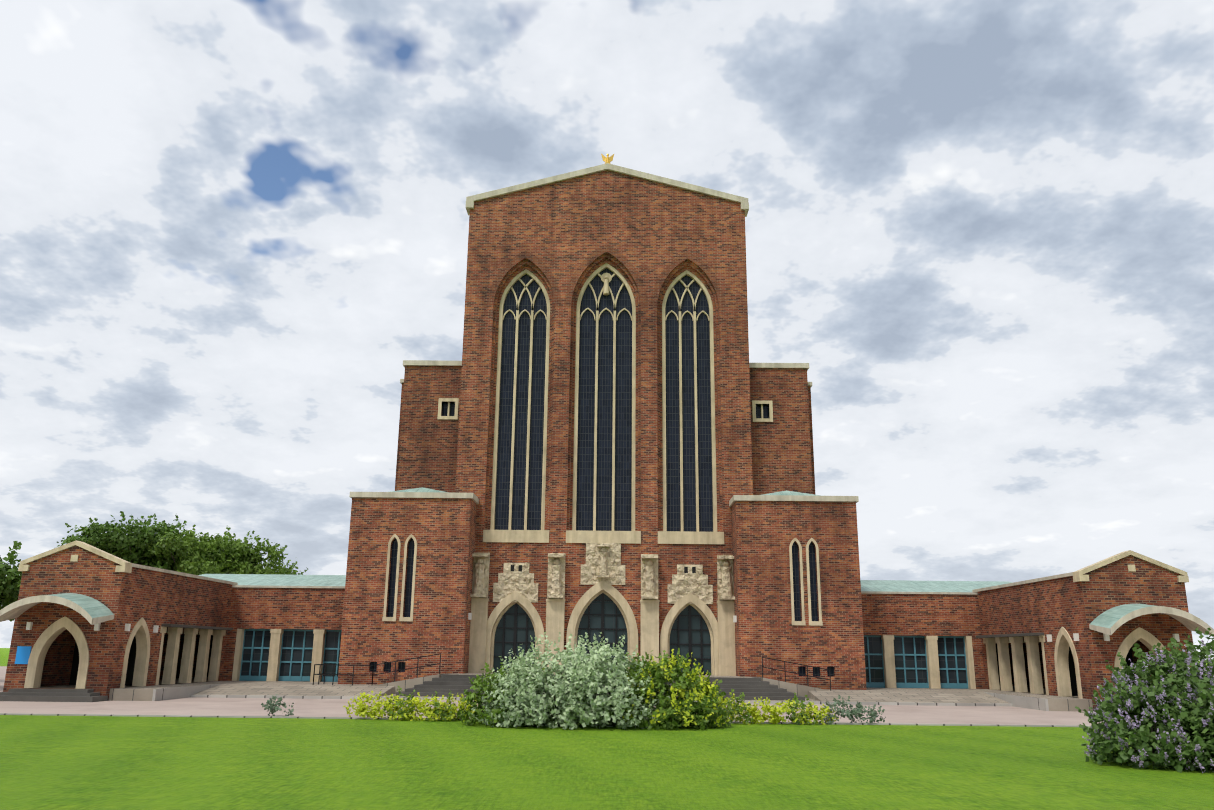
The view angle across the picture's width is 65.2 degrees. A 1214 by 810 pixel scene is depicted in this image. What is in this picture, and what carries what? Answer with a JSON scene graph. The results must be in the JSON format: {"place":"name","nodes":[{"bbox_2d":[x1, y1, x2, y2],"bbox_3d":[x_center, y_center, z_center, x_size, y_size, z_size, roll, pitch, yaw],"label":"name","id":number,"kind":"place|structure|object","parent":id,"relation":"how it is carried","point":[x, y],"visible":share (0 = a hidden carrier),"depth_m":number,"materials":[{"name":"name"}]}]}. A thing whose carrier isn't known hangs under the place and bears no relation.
{"place":"outdoors","nodes":[
{"label":"outdoors","id":0,"kind":"place"},
{"bbox_2d":[3,545,127,700],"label":"wing gable wall","id":1,"kind":"structure","parent":0,"point":[95,576],"depth_m":42.02,"materials":[{"name":"brick"}]},
{"bbox_2d":[18,541,131,688],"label":"stone trim","id":2,"kind":"structure","parent":1,"relation":"attached to","point":[50,634],"depth_m":41.66,"materials":[{"name":"stone"}]},
{"bbox_2d":[26,622,158,632],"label":"wall lamps","id":3,"kind":"object","parent":1,"relation":"attached to","point":[29,625],"visible":0.92,"depth_m":41.73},
{"bbox_2d":[69,636,135,684],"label":"wing porch back wall","id":4,"kind":"structure","parent":0,"point":[129,673],"depth_m":45.51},
{"bbox_2d":[40,677,209,687],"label":"wing floor","id":5,"kind":"structure","parent":0,"point":[74,686],"depth_m":44.26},
{"bbox_2d":[155,626,225,684],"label":"stone columns","id":6,"kind":"structure","parent":5,"relation":"on","point":[171,660],"depth_m":49.38,"materials":[{"name":"stone"}]},
{"bbox_2d":[161,624,232,629],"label":"stone lintel","id":7,"kind":"structure","parent":6,"relation":"on","point":[191,626],"depth_m":48.72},
{"bbox_2d":[207,635,212,676],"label":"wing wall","id":8,"kind":"structure","parent":0,"point":[210,649],"depth_m":59.96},
{"bbox_2d":[192,684,393,696],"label":"paved terrace","id":9,"kind":"structure","parent":0,"point":[285,690],"depth_m":46.45,"materials":[{"name":"stone"}]},
{"bbox_2d":[313,664,325,684],"bbox_3d":[-14.902,13.951,49.152,0.044,1.020,1.894,0,-15,1],"label":"ramp railing","id":10,"kind":"object","parent":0,"point":[319,673],"visible":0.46,"depth_m":49.15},
{"bbox_2d":[314,653,440,685],"bbox_3d":[-11.708,13.451,48.296,6.444,1.620,0.044,0,-15,1],"label":"ramp railing","id":11,"kind":"object","parent":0,"point":[353,674],"visible":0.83,"depth_m":48.28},
{"bbox_2d":[379,694,821,701],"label":"pavement","id":12,"kind":"structure","parent":0,"point":[735,700],"depth_m":45.21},
{"bbox_2d":[0,648,1213,809],"bbox_3d":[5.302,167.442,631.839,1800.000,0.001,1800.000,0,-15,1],"label":"lawn","id":13,"kind":"structure","parent":0,"point":[118,763],"depth_m":18.94,"materials":[{"name":"green plant"}]},
{"bbox_2d":[0,666,6,691],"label":"road branch","id":14,"kind":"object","parent":13,"relation":"on","point":[2,673],"depth_m":72.67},
{"bbox_2d":[0,541,21,620],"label":"tree","id":15,"kind":"object","parent":13,"relation":"on","point":[10,582],"depth_m":51.32,"materials":[{"name":"plant"}]},
{"bbox_2d":[40,627,199,685],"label":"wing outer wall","id":16,"kind":"structure","parent":13,"relation":"on","point":[57,665],"depth_m":44.91,"materials":[{"name":"black"}]},
{"bbox_2d":[109,684,211,700],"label":"terrace wing","id":17,"kind":"structure","parent":13,"relation":"on","point":[142,693],"depth_m":41.34,"materials":[{"name":"stone"}]},
{"bbox_2d":[112,567,232,688],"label":"brick wall","id":18,"kind":"structure","parent":13,"relation":"on","point":[152,598],"depth_m":46.39,"materials":[{"name":"brick"}]},
{"bbox_2d":[120,617,149,687],"bbox_3d":[-21.851,11.379,43.715,0.510,3.107,2.294,0,-15,1],"label":"arch surround","id":19,"kind":"object","parent":18,"relation":"attached to","point":[140,632],"visible":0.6,"depth_m":44.34,"materials":[{"name":"stone"}]},
{"bbox_2d":[132,563,237,584],"bbox_3d":[-21.791,8.807,48.986,0.610,0.150,12.500,0,-15,1],"label":"wing coping","id":20,"kind":"object","parent":18,"relation":"on","point":[179,573],"visible":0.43,"depth_m":47.92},
{"bbox_2d":[152,684,219,700],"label":"terrace wing kerb","id":21,"kind":"structure","parent":13,"relation":"on","point":[172,693],"depth_m":43.38,"materials":[{"name":"concrete"}]},
{"bbox_2d":[183,681,349,685],"bbox_3d":[-16.193,15.199,50.776,10.800,0.600,5.700,0,-15,1],"label":"terrace link","id":22,"kind":"object","parent":13,"relation":"on","point":[268,682],"visible":0.21,"depth_m":50.37,"materials":[{"name":"stone"}]},
{"bbox_2d":[318,684,370,685],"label":"ramp platform","id":23,"kind":"structure","parent":22,"relation":"on","point":[347,684],"depth_m":49.03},
{"bbox_2d":[373,674,440,693],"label":"access ramp","id":24,"kind":"structure","parent":23,"relation":"on","point":[406,684],"depth_m":48.06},
{"bbox_2d":[222,587,344,681],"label":"link wall","id":25,"kind":"structure","parent":13,"relation":"on","point":[288,608],"depth_m":54.13,"materials":[{"name":"brick"}]},
{"bbox_2d":[199,574,345,585],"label":"roof","id":26,"kind":"structure","parent":25,"relation":"on","point":[287,580],"depth_m":58.28,"materials":[{"name":"metal"}]},
{"bbox_2d":[232,629,326,681],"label":"stone pillars","id":27,"kind":"structure","parent":25,"relation":"attached to","point":[275,652],"depth_m":53.53,"materials":[{"name":"stone"}]},
{"bbox_2d":[232,585,344,588],"bbox_3d":[-17.613,10.504,54.663,8.200,0.120,0.580,0,-15,1],"label":"link coping","id":28,"kind":"object","parent":25,"relation":"on","point":[251,586],"visible":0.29,"depth_m":54.39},
{"bbox_2d":[239,629,341,681],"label":"window frames","id":29,"kind":"structure","parent":25,"relation":"in","point":[281,678],"depth_m":53.75,"materials":[{"name":"metal"}]},
{"bbox_2d":[241,629,341,676],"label":"windows","id":30,"kind":"structure","parent":29,"relation":"in","point":[332,637],"depth_m":53.92,"materials":[{"name":"glass"}]},
{"bbox_2d":[395,383,403,490],"bbox_3d":[-12.359,9.303,62.772,0.700,18.550,13.400,0,-15,1],"label":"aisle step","id":31,"kind":"object","parent":13,"relation":"on","point":[399,436],"visible":0.07,"depth_m":57.77,"materials":[{"name":"brick"}]},
{"bbox_2d":[338,497,476,684],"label":"block wall","id":32,"kind":"structure","parent":13,"relation":"on","point":[441,531],"depth_m":50.85,"materials":[{"name":"brick"}]},
{"bbox_2d":[370,538,414,671],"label":"windows","id":33,"kind":"structure","parent":32,"relation":"in","point":[407,611],"depth_m":51.16,"materials":[{"name":"glass"}]},
{"bbox_2d":[382,534,416,620],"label":"block lancet surrounds","id":34,"kind":"object","parent":32,"relation":"attached to","point":[393,618],"visible":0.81,"depth_m":50.91,"materials":[{"name":"stone"}]},
{"bbox_2d":[349,492,478,503],"bbox_3d":[-10.704,5.524,54.275,6.790,0.300,4.720,0,-15,1],"label":"parapet coping","id":35,"kind":"object","parent":32,"relation":"on","point":[473,497],"visible":0.36,"depth_m":52.00,"materials":[{"name":"stone"}]},
{"bbox_2d":[390,487,443,491],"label":"roof","id":36,"kind":"structure","parent":35,"relation":"on","point":[422,489],"depth_m":53.94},
{"bbox_2d":[397,366,461,492],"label":"brick wall","id":37,"kind":"structure","parent":13,"relation":"on","point":[428,449],"depth_m":56.19,"materials":[{"name":"brick"}]},
{"bbox_2d":[403,360,461,366],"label":"parapet coping","id":38,"kind":"object","parent":37,"relation":"on","point":[428,363],"visible":0.21,"depth_m":57.15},
{"bbox_2d":[437,398,458,419],"bbox_3d":[-9.463,0.265,56.646,1.200,1.300,0.370,0,-15,1],"label":"window frame","id":39,"kind":"object","parent":37,"relation":"in","point":[449,401],"visible":0.85,"depth_m":56.53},
{"bbox_2d":[442,403,454,415],"bbox_3d":[-9.461,0.322,56.863,0.800,0.900,0.040,0,-15,1],"label":"window","id":40,"kind":"structure","parent":39,"relation":"in","point":[445,409],"depth_m":56.86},
{"bbox_2d":[456,652,554,725],"bbox_3d":[-3.048,9.130,30.525,3.767,2.298,2.479,13,-19,-39],"label":"green shrub","id":41,"kind":"object","parent":13,"relation":"on","point":[470,719],"visible":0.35,"depth_m":29.71,"materials":[{"name":"green plant"}]},
{"bbox_2d":[0,713,1089,726],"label":"kerb","id":42,"kind":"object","parent":13,"relation":"on","point":[460,719],"depth_m":31.81,"materials":[{"name":"concrete"}]},
{"bbox_2d":[0,697,1133,725],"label":"paved forecourt","id":43,"kind":"structure","parent":13,"relation":"on","point":[999,715],"depth_m":36.98,"materials":[{"name":"stone"}]},
{"bbox_2d":[0,688,107,701],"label":"steps","id":44,"kind":"structure","parent":43,"relation":"on","point":[53,695],"depth_m":40.26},
{"bbox_2d":[261,694,885,724],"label":"shrubs","id":45,"kind":"object","parent":43,"relation":"on","point":[858,710],"visible":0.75,"depth_m":32.03,"materials":[{"name":"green plant"}]},
{"bbox_2d":[396,674,804,700],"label":"steps","id":46,"kind":"structure","parent":43,"relation":"on","point":[750,688],"depth_m":46.29,"materials":[{"name":"stone"}]},
{"bbox_2d":[449,673,752,677],"bbox_3d":[-0.296,14.265,49.730,15.400,0.200,4.300,0,-15,1],"label":"landing","id":47,"kind":"object","parent":46,"relation":"on","point":[651,676],"visible":0.14,"depth_m":49.15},
{"bbox_2d":[190,695,1012,705],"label":"kerb","id":48,"kind":"structure","parent":43,"relation":"on","point":[746,702],"depth_m":44.40,"materials":[{"name":"concrete"}]},
{"bbox_2d":[471,632,670,729],"bbox_3d":[-1.121,8.669,29.959,6.100,2.917,4.296,0,-15,1],"label":"silver shrub","id":49,"kind":"object","parent":13,"relation":"on","point":[580,680],"visible":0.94,"depth_m":29.03,"materials":[{"name":"green plant"}]},
{"bbox_2d":[343,685,838,724],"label":"golden shrubs","id":50,"kind":"object","parent":13,"relation":"on","point":[774,717],"visible":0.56,"depth_m":31.57,"materials":[{"name":"yellow plant"}]},
{"bbox_2d":[455,170,752,660],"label":"brick facade wall","id":51,"kind":"structure","parent":13,"relation":"on","point":[563,230],"depth_m":56.52,"materials":[{"name":"brick"}]},
{"bbox_2d":[468,580,735,675],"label":"stone door surrounds","id":52,"kind":"object","parent":51,"relation":"attached to","point":[483,627],"visible":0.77,"depth_m":52.13,"materials":[{"name":"stone"}]},
{"bbox_2d":[493,593,710,674],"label":"portal door frames","id":53,"kind":"structure","parent":52,"relation":"in","point":[602,628],"depth_m":52.63,"materials":[{"name":"metal"}]},
{"bbox_2d":[493,594,710,671],"bbox_3d":[-0.250,12.689,52.674,11.990,4.440,0.001,0,-15,1],"label":"portal door glass","id":54,"kind":"object","parent":53,"relation":"in","point":[609,608],"visible":0.56,"depth_m":52.67,"materials":[{"name":"glass"}]},
{"bbox_2d":[470,543,734,603],"bbox_3d":[-0.225,9.295,52.700,14.660,3.320,0.855,0,-15,1],"label":"carving","id":55,"kind":"object","parent":51,"relation":"attached to","point":[603,561],"visible":1,"depth_m":52.76},
{"bbox_2d":[511,565,695,572],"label":"portal panel windows","id":56,"kind":"structure","parent":51,"relation":"in","point":[685,569],"depth_m":52.96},
{"bbox_2d":[483,263,723,543],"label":"window tracery","id":57,"kind":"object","parent":51,"relation":"attached to","point":[574,535],"depth_m":55.73,"materials":[{"name":"stone"}]},
{"bbox_2d":[494,268,712,531],"bbox_3d":[-0.109,-0.545,56.380,12.540,16.323,0.001,0,-15,1],"label":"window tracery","id":58,"kind":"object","parent":57,"relation":"in","point":[623,450],"visible":0.81,"depth_m":56.12,"materials":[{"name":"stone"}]},
{"bbox_2d":[486,244,725,307],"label":"brick window arches","id":59,"kind":"structure","parent":51,"relation":"attached to","point":[618,255],"depth_m":57.52,"materials":[{"name":"brick"}]},
{"bbox_2d":[466,163,748,216],"bbox_3d":[0.022,-13.485,59.378,17.480,3.080,1.100,0,-15,1],"label":"gable coping","id":60,"kind":"object","parent":51,"relation":"attached to","point":[472,199],"visible":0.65,"depth_m":58.91,"materials":[{"name":"stone"}]},
{"bbox_2d":[601,154,613,163],"bbox_3d":[0.041,-15.460,59.770,0.840,1.000,0.400,0,-15,1],"label":"gilded angel finial","id":61,"kind":"object","parent":60,"relation":"on","point":[608,159],"visible":0.83,"depth_m":59.86,"materials":[{"name":"gold metal"}]},
{"bbox_2d":[608,648,730,729],"bbox_3d":[1.872,8.989,30.192,4.155,2.481,3.422,0,-15,1],"label":"green shrub","id":62,"kind":"object","parent":13,"relation":"on","point":[677,676],"visible":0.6,"depth_m":29.53,"materials":[{"name":"green plant"}]},
{"bbox_2d":[622,649,729,726],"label":"yellow shrub tips","id":63,"kind":"object","parent":62,"relation":"attached to","point":[680,690],"visible":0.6,"depth_m":29.30,"materials":[{"name":"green plant"}]},
{"bbox_2d":[749,368,812,494],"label":"brick wall","id":64,"kind":"structure","parent":13,"relation":"on","point":[781,453],"depth_m":55.95,"materials":[{"name":"brick"}]},
{"bbox_2d":[752,400,772,421],"bbox_3d":[9.236,0.404,56.429,1.200,1.300,0.370,0,-15,1],"label":"window frame","id":65,"kind":"object","parent":64,"relation":"in","point":[770,410],"visible":0.85,"depth_m":56.30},
{"bbox_2d":[756,405,768,417],"bbox_3d":[9.238,0.461,56.647,0.800,0.900,0.040,0,-15,1],"label":"window glass","id":66,"kind":"object","parent":65,"relation":"in","point":[765,411],"visible":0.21,"depth_m":56.64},
{"bbox_2d":[749,363,808,370],"bbox_3d":[10.342,-0.474,64.219,3.720,0.300,15.120,0,-15,1],"label":"parapet coping","id":67,"kind":"object","parent":64,"relation":"on","point":[778,365],"visible":0.21,"depth_m":56.90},
{"bbox_2d":[731,501,866,689],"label":"block wall","id":68,"kind":"structure","parent":13,"relation":"on","point":[765,534],"depth_m":50.60,"materials":[{"name":"brick"}]},
{"bbox_2d":[729,495,858,505],"bbox_3d":[10.344,5.681,54.032,6.790,0.300,4.720,0,-15,1],"label":"parapet coping","id":69,"kind":"object","parent":68,"relation":"on","point":[734,498],"visible":0.36,"depth_m":51.75,"materials":[{"name":"stone"}]},
{"bbox_2d":[763,490,820,495],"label":"roof","id":70,"kind":"structure","parent":69,"relation":"on","point":[786,492],"depth_m":53.72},
{"bbox_2d":[789,538,822,625],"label":"block lancet surrounds","id":71,"kind":"object","parent":68,"relation":"attached to","point":[814,623],"visible":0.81,"depth_m":50.66,"materials":[{"name":"stone"}]},
{"bbox_2d":[792,542,833,676],"bbox_3d":[10.941,10.820,50.626,2.000,7.047,0.100,0,-15,1],"label":"window glass","id":72,"kind":"object","parent":68,"relation":"in","point":[796,591],"visible":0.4,"depth_m":50.91,"materials":[{"name":"glass"}]},
{"bbox_2d":[808,386,814,494],"bbox_3d":[12.138,9.486,62.488,0.700,18.550,13.400,0,-15,1],"label":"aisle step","id":73,"kind":"object","parent":13,"relation":"on","point":[811,439],"visible":0.07,"depth_m":57.49,"materials":[{"name":"brick"}]},
{"bbox_2d":[479,684,1213,763],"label":"shrub stems","id":74,"kind":"object","parent":13,"relation":"on","point":[1153,750],"visible":0.17,"depth_m":20.70,"materials":[{"name":"brown plant"}]},
{"bbox_2d":[861,594,984,688],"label":"link wall","id":75,"kind":"structure","parent":13,"relation":"on","point":[923,614],"depth_m":53.71,"materials":[{"name":"brick"}]},
{"bbox_2d":[864,635,968,688],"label":"window frames","id":76,"kind":"structure","parent":75,"relation":"in","point":[870,684],"depth_m":53.33,"materials":[{"name":"metal"}]},
{"bbox_2d":[864,635,966,682],"bbox_3d":[16.688,14.475,53.512,7.080,2.850,0.040,0,-15,1],"label":"window glass","id":77,"kind":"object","parent":76,"relation":"in","point":[875,646],"depth_m":53.51,"materials":[{"name":"glass"}]},
{"bbox_2d":[861,591,977,594],"bbox_3d":[17.184,10.764,54.260,8.200,0.120,0.580,0,-15,1],"label":"parapet coping","id":78,"kind":"object","parent":75,"relation":"on","point":[881,592],"visible":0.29,"depth_m":53.97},
{"bbox_2d":[867,688,1020,692],"bbox_3d":[15.604,15.436,50.408,10.800,0.600,5.700,0,-15,1],"label":"terrace link","id":79,"kind":"object","parent":13,"relation":"on","point":[934,690],"visible":0.21,"depth_m":50.10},
{"bbox_2d":[758,677,829,697],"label":"access ramp","id":80,"kind":"structure","parent":79,"relation":"on","point":[800,690],"depth_m":47.83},
{"bbox_2d":[762,657,830,690],"bbox_3d":[9.590,13.609,48.049,3.444,1.620,0.044,0,-15,1],"label":"ramp railing","id":81,"kind":"object","parent":80,"relation":"on","point":[807,675],"visible":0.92,"depth_m":48.07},
{"bbox_2d":[831,690,884,690],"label":"ramp platform","id":82,"kind":"structure","parent":79,"relation":"on","point":[857,690],"depth_m":48.41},
{"bbox_2d":[881,635,975,688],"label":"stone pillars","id":83,"kind":"structure","parent":79,"relation":"on","point":[932,661],"depth_m":53.11,"materials":[{"name":"stone"}]},
{"bbox_2d":[984,692,1048,710],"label":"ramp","id":84,"kind":"structure","parent":13,"relation":"on","point":[1029,702],"depth_m":42.96,"materials":[{"name":"stone"}]},
{"bbox_2d":[977,576,1089,698],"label":"brick wall","id":85,"kind":"structure","parent":13,"relation":"on","point":[1049,607],"depth_m":45.84,"materials":[{"name":"brick"}]},
{"bbox_2d":[972,572,1072,591],"bbox_3d":[21.255,9.128,48.488,0.610,0.150,12.500,0,-15,1],"label":"wing coping","id":86,"kind":"object","parent":85,"relation":"on","point":[1027,581],"visible":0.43,"depth_m":47.45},
{"bbox_2d":[1054,627,1082,698],"bbox_3d":[21.154,11.699,43.217,0.510,3.107,2.294,0,-15,1],"label":"arch surround","id":87,"kind":"object","parent":85,"relation":"attached to","point":[1064,642],"visible":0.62,"depth_m":43.83,"materials":[{"name":"stone"}]},
{"bbox_2d":[988,692,1092,710],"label":"terrace wing","id":88,"kind":"structure","parent":13,"relation":"on","point":[1057,703],"depth_m":40.87,"materials":[{"name":"stone"}]},
{"bbox_2d":[1008,637,1156,688],"bbox_3d":[25.303,12.997,50.771,0.450,6.100,19.050,0,-15,1],"label":"dark recess","id":89,"kind":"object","parent":13,"relation":"on","point":[1143,647],"depth_m":55.08,"materials":[{"name":"black"}]},
{"bbox_2d":[1075,627,1213,772],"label":"lilac bush","id":90,"kind":"object","parent":13,"relation":"on","point":[1190,715],"depth_m":20.30,"materials":[{"name":"plant"}]},
{"bbox_2d":[0,0,1213,659],"label":"sky","id":91,"kind":"structure","parent":0,"point":[982,231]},
{"bbox_2d":[808,691,1010,703],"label":"paved forecourt","id":92,"kind":"structure","parent":0,"point":[918,697],"depth_m":46.08,"materials":[{"name":"stone"}]},
{"bbox_2d":[860,580,1012,591],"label":"copper roof","id":93,"kind":"structure","parent":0,"point":[913,586],"depth_m":57.83,"materials":[{"name":"metal"}]},
{"bbox_2d":[995,643,1000,685],"bbox_3d":[23.367,15.098,59.880,3.600,5.000,0.400,0,-15,1],"label":"dark gap","id":94,"kind":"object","parent":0,"point":[997,662],"depth_m":59.40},
{"bbox_2d":[1000,686,1077,697],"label":"wing floor","id":95,"kind":"structure","parent":0,"point":[1028,689],"depth_m":51.31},
{"bbox_2d":[983,635,1048,694],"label":"stone pillars","id":96,"kind":"structure","parent":95,"relation":"on","point":[1035,674],"depth_m":48.89,"materials":[{"name":"stone"}]},
{"bbox_2d":[976,633,1043,637],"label":"stone lintel","id":97,"kind":"structure","parent":96,"relation":"on","point":[1012,635],"depth_m":48.45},
{"bbox_2d":[1068,646,1135,695],"bbox_3d":[23.229,11.343,45.513,3.600,5.000,0.300,0,-15,1],"label":"dark doorway opening","id":98,"kind":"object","parent":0,"point":[1073,681],"depth_m":45.06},
{"bbox_2d":[1077,555,1192,711],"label":"wing gable wall","id":99,"kind":"structure","parent":0,"point":[1109,586],"depth_m":41.62,"materials":[{"name":"brick"}]},
{"bbox_2d":[1047,633,1179,641],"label":"wall lamps","id":100,"kind":"object","parent":99,"relation":"attached to","point":[1105,636],"visible":0.9,"depth_m":41.26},
{"bbox_2d":[1073,550,1188,694],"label":"stone trim","id":101,"kind":"structure","parent":99,"relation":"attached to","point":[1148,640],"depth_m":41.78,"materials":[{"name":"stone"}]},
{"bbox_3d":[-23.786,9.607,52.130,3.600,0.850,19.050,0,-15,1],"label":"wing","id":102,"kind":"object","parent":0,"visible":0},
{"bbox_2d":[15,646,31,663],"bbox_3d":[-25.520,10.937,41.463,0.600,0.750,0.050,0,-15,1],"label":"blue notice board","id":103,"kind":"object","parent":102,"relation":"attached to","point":[23,654],"visible":0.86,"depth_m":41.45,"materials":[{"name":"blue"}]},
{"bbox_2d":[0,595,114,624],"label":"canopy edge","id":104,"kind":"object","parent":102,"relation":"attached to","point":[16,609],"depth_m":40.34,"materials":[{"name":"stone"}]},
{"bbox_2d":[51,593,113,618],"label":"canopy roof","id":105,"kind":"structure","parent":104,"relation":"on","point":[93,607],"depth_m":41.17,"materials":[{"name":"metal"}]},
{"bbox_3d":[23.310,9.958,51.585,3.600,0.850,19.050,0,-15,1],"label":"wing","id":106,"kind":"object","parent":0,"visible":0},
{"bbox_2d":[1089,606,1213,634],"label":"canopy edge","id":107,"kind":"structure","parent":106,"relation":"attached to","point":[1189,621],"depth_m":39.78,"materials":[{"name":"stone"}]},
{"bbox_2d":[1090,604,1153,627],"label":"curved canopy roof","id":108,"kind":"structure","parent":107,"relation":"on","point":[1110,618],"depth_m":40.64,"materials":[{"name":"metal"}]},
{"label":"tree trunk","id":109,"kind":"object","parent":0,"visible":0},
{"bbox_2d":[57,511,186,570],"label":"tree","id":110,"kind":"object","parent":109,"relation":"attached to","point":[117,541],"visible":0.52,"depth_m":81.60,"materials":[{"name":"green plant"}]},
{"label":"tree trunk","id":111,"kind":"object","parent":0,"visible":0},
{"bbox_2d":[142,524,251,574],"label":"tree","id":112,"kind":"object","parent":111,"relation":"attached to","point":[192,553],"visible":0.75,"depth_m":83.87,"materials":[{"name":"green plant"}]},
{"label":"tree trunk","id":113,"kind":"object","parent":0,"visible":0},
{"bbox_2d":[210,527,307,574],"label":"tree","id":114,"kind":"object","parent":113,"relation":"attached to","point":[243,552],"visible":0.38,"depth_m":90.92,"materials":[{"name":"green plant"}]}
]}

